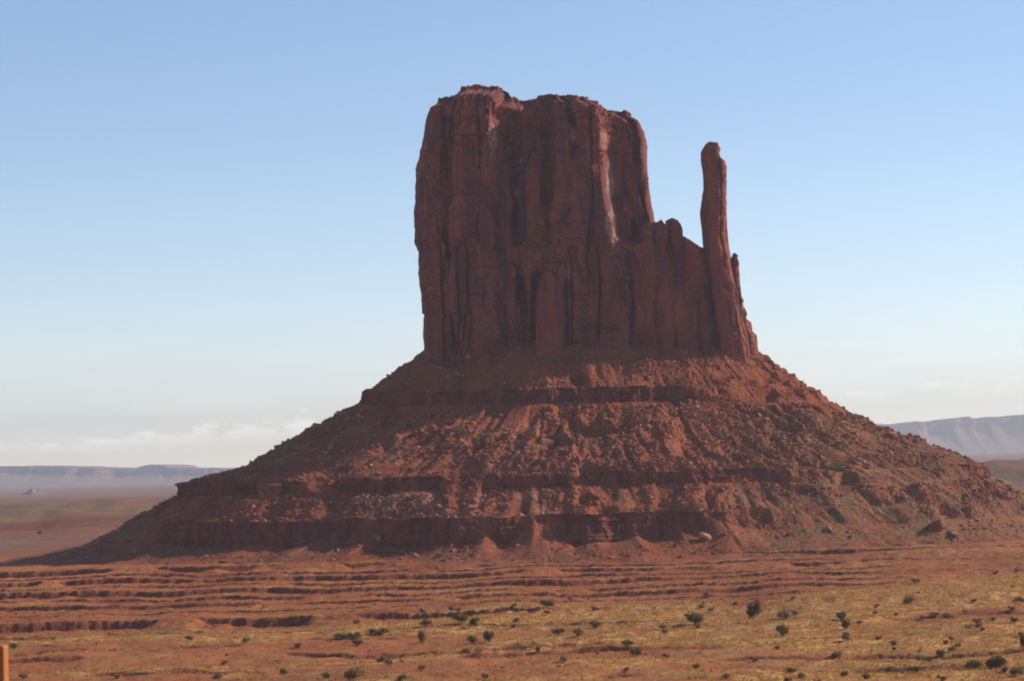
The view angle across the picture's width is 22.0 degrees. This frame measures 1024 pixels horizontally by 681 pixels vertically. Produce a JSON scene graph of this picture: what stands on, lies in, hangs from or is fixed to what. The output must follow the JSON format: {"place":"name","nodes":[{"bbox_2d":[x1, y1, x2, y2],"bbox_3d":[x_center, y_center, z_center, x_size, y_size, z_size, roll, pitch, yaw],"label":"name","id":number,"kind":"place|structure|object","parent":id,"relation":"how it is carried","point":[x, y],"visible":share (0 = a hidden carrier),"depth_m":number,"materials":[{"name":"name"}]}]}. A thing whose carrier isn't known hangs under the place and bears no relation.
{"place":"outdoors","nodes":[
{"label":"outdoors","id":0,"kind":"place"},
{"bbox_2d":[0,453,1023,680],"bbox_3d":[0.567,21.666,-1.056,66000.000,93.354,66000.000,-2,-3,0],"label":"ground","id":1,"kind":"structure","parent":0,"point":[61,517],"depth_m":1192.80,"materials":[{"name":"soil"}]},
{"bbox_2d":[0,644,8,680],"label":"fence post","id":2,"kind":"object","parent":1,"relation":"on","point":[4,668],"visible":1,"depth_m":11.90,"materials":[{"name":"orange wood"}]},
{"bbox_2d":[9,642,17,648],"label":"green shrub","id":3,"kind":"object","parent":1,"relation":"on","point":[13,645],"visible":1,"depth_m":1004.05,"materials":[{"name":"green plant"}]},
{"bbox_2d":[18,673,27,679],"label":"sage shrub","id":4,"kind":"object","parent":1,"relation":"on","point":[22,675],"visible":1,"depth_m":862.83,"materials":[{"name":"grey plant"}]},
{"bbox_2d":[13,487,49,495],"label":"butte","id":5,"kind":"object","parent":1,"relation":"on","point":[31,491],"visible":0.82,"depth_m":10718.09,"materials":[{"name":"grey stone"}]},
{"bbox_2d":[110,672,119,678],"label":"sage shrub","id":6,"kind":"object","parent":1,"relation":"on","point":[116,676],"visible":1,"depth_m":854.66,"materials":[{"name":"grey plant"}]},
{"bbox_2d":[0,464,234,488],"bbox_3d":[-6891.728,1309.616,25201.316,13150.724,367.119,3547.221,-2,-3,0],"label":"mesa","id":7,"kind":"structure","parent":1,"relation":"on","point":[47,476],"depth_m":24286.10,"materials":[{"name":"grey stone"}]},
{"bbox_2d":[184,635,192,640],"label":"sage shrub","id":8,"kind":"object","parent":1,"relation":"on","point":[189,637],"visible":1,"depth_m":1016.56,"materials":[{"name":"grey plant"}]},
{"bbox_2d":[213,672,221,678],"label":"sage shrub","id":9,"kind":"object","parent":1,"relation":"on","point":[217,675],"visible":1,"depth_m":852.96,"materials":[{"name":"grey plant"}]},
{"bbox_2d":[242,637,249,642],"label":"sage shrub","id":10,"kind":"object","parent":1,"relation":"on","point":[245,639],"visible":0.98,"depth_m":996.79,"materials":[{"name":"grey plant"}]},
{"bbox_2d":[280,668,287,675],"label":"juniper shrub","id":11,"kind":"object","parent":1,"relation":"on","point":[282,671],"visible":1,"depth_m":848.97,"materials":[{"name":"green plant"}]},
{"bbox_2d":[322,671,330,677],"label":"green shrub","id":12,"kind":"object","parent":1,"relation":"on","point":[326,675],"visible":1,"depth_m":828.87,"materials":[{"name":"green plant"}]},
{"bbox_2d":[331,632,346,640],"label":"green shrub","id":13,"kind":"object","parent":1,"relation":"on","point":[341,636],"visible":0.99,"depth_m":1021.89,"materials":[{"name":"green plant"}]},
{"bbox_2d":[342,667,362,679],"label":"sage shrub","id":14,"kind":"object","parent":1,"relation":"on","point":[350,674],"visible":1,"depth_m":808.09,"materials":[{"name":"grey plant"}]},
{"bbox_2d":[346,631,361,639],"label":"juniper shrub","id":15,"kind":"object","parent":1,"relation":"on","point":[355,635],"visible":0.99,"depth_m":1022.99,"materials":[{"name":"green plant"}]},
{"bbox_2d":[351,639,363,645],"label":"sage shrub","id":16,"kind":"object","parent":1,"relation":"on","point":[356,642],"visible":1,"depth_m":981.18,"materials":[{"name":"grey plant"}]},
{"bbox_2d":[373,535,380,540],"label":"boulder","id":17,"kind":"object","parent":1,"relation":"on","point":[376,537],"visible":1,"depth_m":1529.30,"materials":[{"name":"brown stone"}]},
{"bbox_2d":[368,628,389,635],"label":"juniper shrub","id":18,"kind":"object","parent":1,"relation":"on","point":[382,631],"visible":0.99,"depth_m":1047.43,"materials":[{"name":"green plant"}]},
{"bbox_2d":[375,655,386,661],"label":"sage shrub","id":19,"kind":"object","parent":1,"relation":"on","point":[382,658],"visible":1,"depth_m":900.52,"materials":[{"name":"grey plant"}]},
{"bbox_2d":[385,658,392,664],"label":"sage shrub","id":20,"kind":"object","parent":1,"relation":"on","point":[388,661],"visible":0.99,"depth_m":879.85,"materials":[{"name":"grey plant"}]},
{"bbox_2d":[397,673,407,680],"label":"juniper shrub","id":21,"kind":"object","parent":1,"relation":"on","point":[401,677],"visible":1,"depth_m":808.93,"materials":[{"name":"green plant"}]},
{"bbox_2d":[417,631,426,643],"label":"juniper shrub","id":22,"kind":"object","parent":1,"relation":"on","point":[421,635],"visible":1,"depth_m":997.43,"materials":[{"name":"green plant"}]},
{"bbox_2d":[418,619,431,625],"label":"juniper shrub","id":23,"kind":"object","parent":1,"relation":"on","point":[424,622],"visible":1,"depth_m":1081.08,"materials":[{"name":"green plant"}]},
{"bbox_2d":[439,551,447,556],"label":"boulder","id":24,"kind":"object","parent":1,"relation":"on","point":[443,554],"visible":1,"depth_m":1494.48,"materials":[{"name":"brown stone"}]},
{"bbox_2d":[452,614,467,623],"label":"juniper shrub","id":25,"kind":"object","parent":1,"relation":"on","point":[460,618],"visible":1,"depth_m":1082.16,"materials":[{"name":"green plant"}]},
{"bbox_2d":[461,648,470,652],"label":"sage shrub","id":26,"kind":"object","parent":1,"relation":"on","point":[465,650],"visible":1,"depth_m":940.07,"materials":[{"name":"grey plant"}]},
{"bbox_2d":[466,635,476,643],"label":"green shrub","id":27,"kind":"object","parent":1,"relation":"on","point":[471,638],"visible":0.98,"depth_m":993.05,"materials":[{"name":"green plant"}]},
{"bbox_2d":[467,505,475,509],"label":"boulder","id":28,"kind":"object","parent":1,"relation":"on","point":[470,507],"visible":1,"depth_m":1527.06,"materials":[{"name":"brown stone"}]},
{"bbox_2d":[469,618,476,626],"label":"juniper shrub","id":29,"kind":"object","parent":1,"relation":"on","point":[473,621],"visible":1,"depth_m":1064.15,"materials":[{"name":"green plant"}]},
{"bbox_2d":[483,630,493,641],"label":"juniper shrub","id":30,"kind":"object","parent":1,"relation":"on","point":[487,636],"visible":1,"depth_m":992.91,"materials":[{"name":"green plant"}]},
{"bbox_2d":[0,557,1023,680],"bbox_3d":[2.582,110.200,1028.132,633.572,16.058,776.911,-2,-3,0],"label":"dry grass","id":31,"kind":"structure","parent":1,"relation":"on","point":[724,640],"depth_m":1026.99,"materials":[{"name":"plant"}]},
{"bbox_2d":[0,543,1023,680],"bbox_3d":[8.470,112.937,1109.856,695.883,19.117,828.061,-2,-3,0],"label":"bench rubble","id":32,"kind":"object","parent":1,"relation":"on","point":[453,583],"visible":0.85,"depth_m":1272.36,"materials":[{"name":"brown stone"}]},
{"bbox_2d":[5,84,1023,569],"bbox_3d":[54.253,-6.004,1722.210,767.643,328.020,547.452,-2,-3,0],"label":"sandstone butte","id":33,"kind":"object","parent":1,"relation":"on","point":[537,228],"visible":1,"depth_m":1642.93,"materials":[{"name":"brown stone"}]},
{"bbox_2d":[19,347,1023,568],"bbox_3d":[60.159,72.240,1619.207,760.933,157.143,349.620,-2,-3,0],"label":"talus rubble","id":34,"kind":"object","parent":33,"relation":"on","point":[934,490],"visible":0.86,"depth_m":1602.19,"materials":[{"name":"brown stone"}]},
{"bbox_2d":[9,404,1023,569],"bbox_3d":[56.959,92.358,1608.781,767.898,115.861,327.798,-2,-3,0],"label":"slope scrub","id":35,"kind":"object","parent":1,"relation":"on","point":[727,458],"visible":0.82,"depth_m":1595.31,"materials":[{"name":"green plant"}]},
{"bbox_2d":[539,437,553,446],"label":"boulder","id":36,"kind":"object","parent":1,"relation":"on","point":[545,441],"visible":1,"depth_m":1592.47,"materials":[{"name":"brown stone"}]},
{"bbox_2d":[540,600,554,606],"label":"juniper shrub","id":37,"kind":"object","parent":1,"relation":"on","point":[545,603],"visible":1,"depth_m":1167.76,"materials":[{"name":"green plant"}]},
{"bbox_2d":[551,627,565,634],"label":"sage shrub","id":38,"kind":"object","parent":1,"relation":"on","point":[559,630],"visible":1,"depth_m":1012.46,"materials":[{"name":"grey plant"}]},
{"bbox_2d":[559,655,566,660],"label":"sage shrub","id":39,"kind":"object","parent":1,"relation":"on","point":[562,658],"visible":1,"depth_m":841.02,"materials":[{"name":"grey plant"}]},
{"bbox_2d":[573,457,581,461],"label":"boulder","id":40,"kind":"object","parent":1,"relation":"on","point":[577,459],"visible":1,"depth_m":1566.67,"materials":[{"name":"brown stone"}]},
{"bbox_2d":[572,627,584,636],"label":"sage shrub","id":41,"kind":"object","parent":1,"relation":"on","point":[579,632],"visible":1,"depth_m":976.83,"materials":[{"name":"grey plant"}]},
{"bbox_2d":[591,622,601,627],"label":"sage shrub","id":42,"kind":"object","parent":1,"relation":"on","point":[594,624],"visible":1,"depth_m":1042.67,"materials":[{"name":"grey plant"}]},
{"bbox_2d":[620,639,633,644],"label":"green shrub","id":43,"kind":"object","parent":1,"relation":"on","point":[628,642],"visible":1,"depth_m":930.64,"materials":[{"name":"green plant"}]},
{"bbox_2d":[629,647,642,655],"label":"sage shrub","id":44,"kind":"object","parent":1,"relation":"on","point":[635,651],"visible":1,"depth_m":874.80,"materials":[{"name":"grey plant"}]},
{"bbox_2d":[658,624,667,628],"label":"green shrub","id":45,"kind":"object","parent":1,"relation":"on","point":[662,626],"visible":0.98,"depth_m":1034.79,"materials":[{"name":"green plant"}]},
{"bbox_2d":[685,611,703,623],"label":"juniper shrub","id":46,"kind":"object","parent":1,"relation":"on","point":[694,618],"visible":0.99,"depth_m":1044.82,"materials":[{"name":"green plant"}]},
{"bbox_2d":[692,663,700,668],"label":"green shrub","id":47,"kind":"object","parent":1,"relation":"on","point":[697,665],"visible":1,"depth_m":809.80,"materials":[{"name":"green plant"}]},
{"bbox_2d":[698,532,711,539],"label":"boulder","id":48,"kind":"object","parent":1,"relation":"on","point":[702,536],"visible":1,"depth_m":1507.81,"materials":[{"name":"stone"}]},
{"bbox_2d":[746,598,761,620],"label":"juniper shrub","id":49,"kind":"object","parent":1,"relation":"on","point":[753,609],"visible":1,"depth_m":1044.39,"materials":[{"name":"green plant"}]},
{"bbox_2d":[749,655,758,661],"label":"sage shrub","id":50,"kind":"object","parent":1,"relation":"on","point":[755,658],"visible":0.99,"depth_m":844.30,"materials":[{"name":"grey plant"}]},
{"bbox_2d":[757,506,763,513],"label":"boulder","id":51,"kind":"object","parent":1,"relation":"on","point":[760,509],"visible":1,"depth_m":1535.14,"materials":[{"name":"brown stone"}]},
{"bbox_2d":[775,624,788,636],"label":"juniper shrub","id":52,"kind":"object","parent":1,"relation":"on","point":[782,630],"visible":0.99,"depth_m":956.87,"materials":[{"name":"green plant"}]},
{"bbox_2d":[777,610,790,618],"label":"sage shrub","id":53,"kind":"object","parent":1,"relation":"on","point":[782,614],"visible":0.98,"depth_m":1062.59,"materials":[{"name":"grey plant"}]},
{"bbox_2d":[783,676,792,680],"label":"sage shrub","id":54,"kind":"object","parent":1,"relation":"on","point":[787,679],"visible":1,"depth_m":755.93,"materials":[{"name":"grey plant"}]},
{"bbox_2d":[785,667,800,673],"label":"green shrub","id":55,"kind":"object","parent":1,"relation":"on","point":[789,669],"visible":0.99,"depth_m":790.74,"materials":[{"name":"green plant"}]},
{"bbox_2d":[797,672,805,677],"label":"sage shrub","id":56,"kind":"object","parent":1,"relation":"on","point":[802,674],"visible":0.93,"depth_m":772.61,"materials":[{"name":"grey plant"}]},
{"bbox_2d":[825,525,832,531],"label":"boulder","id":57,"kind":"object","parent":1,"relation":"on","point":[828,528],"visible":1,"depth_m":1525.72,"materials":[{"name":"stone"}]},
{"bbox_2d":[831,650,842,658],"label":"sage shrub","id":58,"kind":"object","parent":1,"relation":"on","point":[837,654],"visible":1,"depth_m":856.44,"materials":[{"name":"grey plant"}]},
{"bbox_2d":[836,610,845,620],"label":"juniper shrub","id":59,"kind":"object","parent":1,"relation":"on","point":[840,615],"visible":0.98,"depth_m":1050.89,"materials":[{"name":"green plant"}]},
{"bbox_2d":[840,670,848,676],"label":"sage shrub","id":60,"kind":"object","parent":1,"relation":"on","point":[845,673],"visible":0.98,"depth_m":779.70,"materials":[{"name":"grey plant"}]},
{"bbox_2d":[841,618,850,628],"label":"juniper shrub","id":61,"kind":"object","parent":1,"relation":"on","point":[844,623],"visible":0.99,"depth_m":999.94,"materials":[{"name":"green plant"}]},
{"bbox_2d":[841,634,850,640],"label":"sage shrub","id":62,"kind":"object","parent":1,"relation":"on","point":[844,637],"visible":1,"depth_m":935.62,"materials":[{"name":"grey plant"}]},
{"bbox_2d":[887,431,896,437],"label":"boulder","id":63,"kind":"object","parent":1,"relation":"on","point":[891,434],"visible":0.93,"depth_m":1681.83,"materials":[{"name":"brown stone"}]},
{"bbox_2d":[903,596,914,603],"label":"juniper shrub","id":64,"kind":"object","parent":1,"relation":"on","point":[907,600],"visible":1,"depth_m":1139.94,"materials":[{"name":"green plant"}]},
{"bbox_2d":[910,578,919,582],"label":"sage shrub","id":65,"kind":"object","parent":1,"relation":"on","point":[915,580],"visible":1,"depth_m":1261.12,"materials":[{"name":"green plant"}]},
{"bbox_2d":[912,666,920,672],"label":"green shrub","id":66,"kind":"object","parent":1,"relation":"on","point":[915,668],"visible":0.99,"depth_m":779.32,"materials":[{"name":"green plant"}]},
{"bbox_2d":[925,520,942,531],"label":"boulder","id":67,"kind":"object","parent":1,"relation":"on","point":[935,526],"visible":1,"depth_m":1545.50,"materials":[{"name":"brown stone"}]},
{"bbox_2d":[928,612,940,616],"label":"sage shrub","id":68,"kind":"object","parent":1,"relation":"on","point":[933,614],"visible":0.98,"depth_m":1067.42,"materials":[{"name":"green plant"}]},
{"bbox_2d":[935,648,945,657],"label":"green shrub","id":69,"kind":"object","parent":1,"relation":"on","point":[941,653],"visible":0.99,"depth_m":846.13,"materials":[{"name":"green plant"}]},
{"bbox_2d":[936,675,946,679],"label":"sage shrub","id":70,"kind":"object","parent":1,"relation":"on","point":[941,677],"visible":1,"depth_m":753.67,"materials":[{"name":"green plant"}]},
{"bbox_2d":[942,612,953,617],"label":"sage shrub","id":71,"kind":"object","parent":1,"relation":"on","point":[946,615],"visible":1,"depth_m":1050.69,"materials":[{"name":"green plant"}]},
{"bbox_2d":[947,647,956,651],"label":"sage shrub","id":72,"kind":"object","parent":1,"relation":"on","point":[953,649],"visible":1,"depth_m":853.72,"materials":[{"name":"green plant"}]},
{"bbox_2d":[949,531,957,536],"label":"boulder","id":73,"kind":"object","parent":1,"relation":"on","point":[953,533],"visible":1,"depth_m":1543.95,"materials":[{"name":"brown stone"}]},
{"bbox_2d":[883,415,1023,454],"bbox_3d":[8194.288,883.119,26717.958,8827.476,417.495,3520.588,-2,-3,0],"label":"mesa","id":74,"kind":"structure","parent":1,"relation":"on","point":[966,435],"depth_m":25938.13,"materials":[{"name":"grey stone"}]},
{"bbox_2d":[965,660,983,668],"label":"green shrub","id":75,"kind":"object","parent":1,"relation":"on","point":[974,664],"visible":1,"depth_m":791.47,"materials":[{"name":"green plant"}]},
{"bbox_2d":[972,618,981,622],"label":"sage shrub","id":76,"kind":"object","parent":1,"relation":"on","point":[975,620],"visible":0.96,"depth_m":970.17,"materials":[{"name":"green plant"}]},
{"bbox_2d":[984,654,1007,668],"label":"juniper shrub","id":77,"kind":"object","parent":1,"relation":"on","point":[998,660],"visible":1,"depth_m":784.55,"materials":[{"name":"green plant"}]},
{"bbox_2d":[1001,666,1008,672],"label":"sage shrub","id":78,"kind":"object","parent":1,"relation":"on","point":[1004,669],"visible":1,"depth_m":773.64,"materials":[{"name":"green plant"}]},
{"bbox_2d":[1007,605,1015,610],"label":"sage shrub","id":79,"kind":"object","parent":1,"relation":"on","point":[1011,608],"visible":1,"depth_m":1068.44,"materials":[{"name":"green plant"}]},
{"bbox_2d":[1009,617,1019,621],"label":"green shrub","id":80,"kind":"object","parent":1,"relation":"on","point":[1013,619],"visible":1,"depth_m":975.12,"materials":[{"name":"green plant"}]},
{"bbox_2d":[1008,666,1023,676],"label":"green shrub","id":81,"kind":"object","parent":1,"relation":"on","point":[1015,671],"visible":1,"depth_m":765.94,"materials":[{"name":"green plant"}]},
{"bbox_2d":[1013,596,1023,603],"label":"sage shrub","id":82,"kind":"object","parent":1,"relation":"on","point":[1020,599],"visible":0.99,"depth_m":1140.86,"materials":[{"name":"green plant"}]},
{"bbox_2d":[1020,634,1023,647],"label":"juniper shrub","id":83,"kind":"object","parent":1,"relation":"on","point":[1022,641],"visible":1,"depth_m":845.92,"materials":[{"name":"green plant"}]},
{"bbox_2d":[0,0,1023,467],"label":"sky","id":84,"kind":"structure","parent":0,"point":[209,255],"materials":[{"name":"blue"}]}
]}

